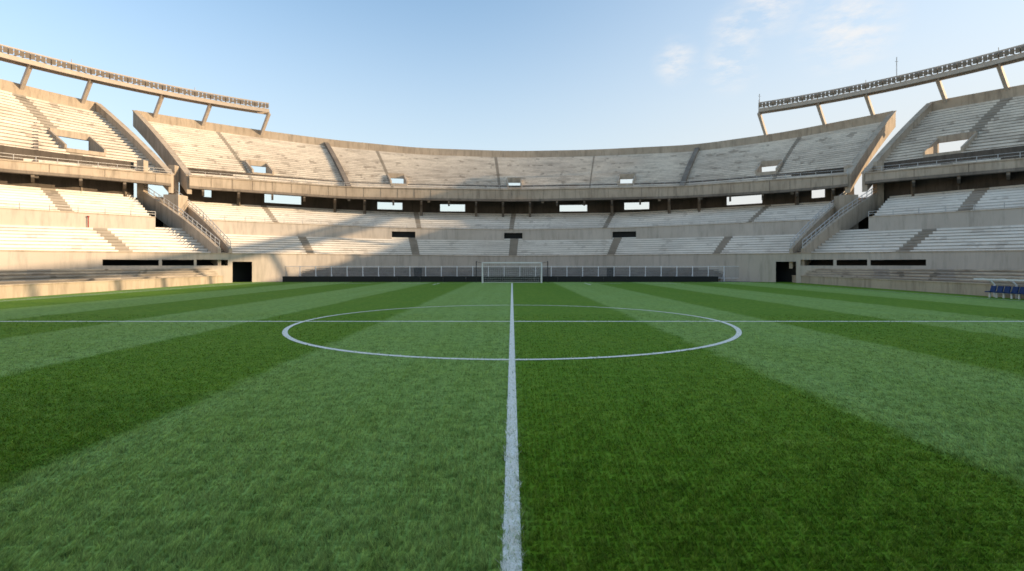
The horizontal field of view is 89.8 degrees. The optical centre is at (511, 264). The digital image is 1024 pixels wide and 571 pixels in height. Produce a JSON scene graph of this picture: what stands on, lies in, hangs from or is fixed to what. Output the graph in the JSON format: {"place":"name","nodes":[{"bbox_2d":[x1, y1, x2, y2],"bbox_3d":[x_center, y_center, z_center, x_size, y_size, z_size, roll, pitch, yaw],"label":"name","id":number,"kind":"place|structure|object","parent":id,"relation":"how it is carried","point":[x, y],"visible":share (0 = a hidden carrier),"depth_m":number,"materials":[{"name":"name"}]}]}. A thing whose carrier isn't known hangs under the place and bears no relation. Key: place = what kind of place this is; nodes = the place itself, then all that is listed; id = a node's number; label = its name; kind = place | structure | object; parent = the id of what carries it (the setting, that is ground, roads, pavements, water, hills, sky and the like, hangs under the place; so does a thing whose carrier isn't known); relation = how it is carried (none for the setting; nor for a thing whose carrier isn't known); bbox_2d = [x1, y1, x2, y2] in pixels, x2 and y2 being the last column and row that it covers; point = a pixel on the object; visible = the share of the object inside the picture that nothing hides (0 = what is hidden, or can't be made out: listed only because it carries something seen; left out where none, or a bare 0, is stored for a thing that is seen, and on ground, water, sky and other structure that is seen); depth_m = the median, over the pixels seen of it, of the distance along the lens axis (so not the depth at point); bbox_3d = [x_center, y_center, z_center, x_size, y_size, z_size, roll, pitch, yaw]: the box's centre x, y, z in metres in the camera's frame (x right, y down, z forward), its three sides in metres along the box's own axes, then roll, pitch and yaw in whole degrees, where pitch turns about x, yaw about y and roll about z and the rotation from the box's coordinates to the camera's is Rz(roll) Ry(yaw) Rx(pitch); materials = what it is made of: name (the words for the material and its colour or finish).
{"place":"outdoors","nodes":[
{"label":"outdoors","id":0,"kind":"place"},
{"bbox_2d":[0,282,1023,570],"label":"pitch grass","id":1,"kind":"structure","parent":0,"point":[774,302],"depth_m":10.05,"materials":[{"name":"green plant"}]},
{"bbox_2d":[0,276,222,298],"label":"pitchside wall","id":2,"kind":"structure","parent":1,"relation":"on","point":[27,290],"depth_m":43.51,"materials":[{"name":"concrete"}]},
{"bbox_2d":[283,276,717,281],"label":"advertising hoarding","id":3,"kind":"object","parent":1,"relation":"on","point":[497,279],"visible":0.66,"depth_m":68.54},
{"bbox_2d":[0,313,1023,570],"bbox_3d":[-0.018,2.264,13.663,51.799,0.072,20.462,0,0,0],"label":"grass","id":4,"kind":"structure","parent":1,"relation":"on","point":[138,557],"depth_m":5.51,"materials":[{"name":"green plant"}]},
{"bbox_2d":[0,283,1023,570],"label":"pitch line markings","id":5,"kind":"object","parent":1,"relation":"on","point":[512,425],"visible":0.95,"depth_m":12.99,"materials":[{"name":"paint"}]},
{"bbox_2d":[476,261,547,282],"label":"football goal","id":6,"kind":"object","parent":1,"relation":"on","point":[500,276],"visible":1,"depth_m":66.45,"materials":[{"name":"white paint"}]},
{"bbox_2d":[792,275,1023,298],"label":"pitchside wall","id":7,"kind":"structure","parent":1,"relation":"on","point":[968,288],"depth_m":45.28,"materials":[{"name":"concrete"}]},
{"bbox_2d":[974,278,1023,298],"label":"team dugout","id":8,"kind":"object","parent":1,"relation":"on","point":[1015,289],"visible":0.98,"depth_m":35.35,"materials":[{"name":"white paint"}]},
{"bbox_2d":[278,281,745,281],"bbox_3d":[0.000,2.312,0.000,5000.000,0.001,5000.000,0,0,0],"label":"ground","id":9,"kind":"structure","parent":0,"point":[718,281],"depth_m":71.71,"materials":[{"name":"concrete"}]},
{"bbox_2d":[0,151,1023,284],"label":"grandstand","id":10,"kind":"object","parent":9,"relation":"on","point":[967,235],"visible":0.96,"depth_m":73.02,"materials":[{"name":"concrete"}]},
{"bbox_2d":[0,79,1023,259],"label":"grandstand","id":11,"kind":"object","parent":10,"relation":"on","point":[34,122],"visible":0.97,"depth_m":92.30,"materials":[{"name":"concrete"}]},
{"bbox_2d":[0,44,270,134],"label":"floodlight gantry","id":12,"kind":"object","parent":11,"relation":"on","point":[29,64],"visible":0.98,"depth_m":89.44,"materials":[{"name":"paint"}]},
{"bbox_2d":[757,44,1023,137],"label":"floodlight gantry","id":13,"kind":"object","parent":11,"relation":"on","point":[998,64],"visible":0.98,"depth_m":89.33,"materials":[{"name":"paint"}]},
{"bbox_2d":[285,266,738,280],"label":"perimeter fence","id":14,"kind":"object","parent":9,"relation":"on","point":[512,266],"visible":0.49,"depth_m":71.97,"materials":[{"name":"white paint"}]},
{"bbox_2d":[0,0,1023,210],"label":"sky","id":15,"kind":"structure","parent":0,"point":[497,75],"materials":[{"name":"blue"}]}
]}

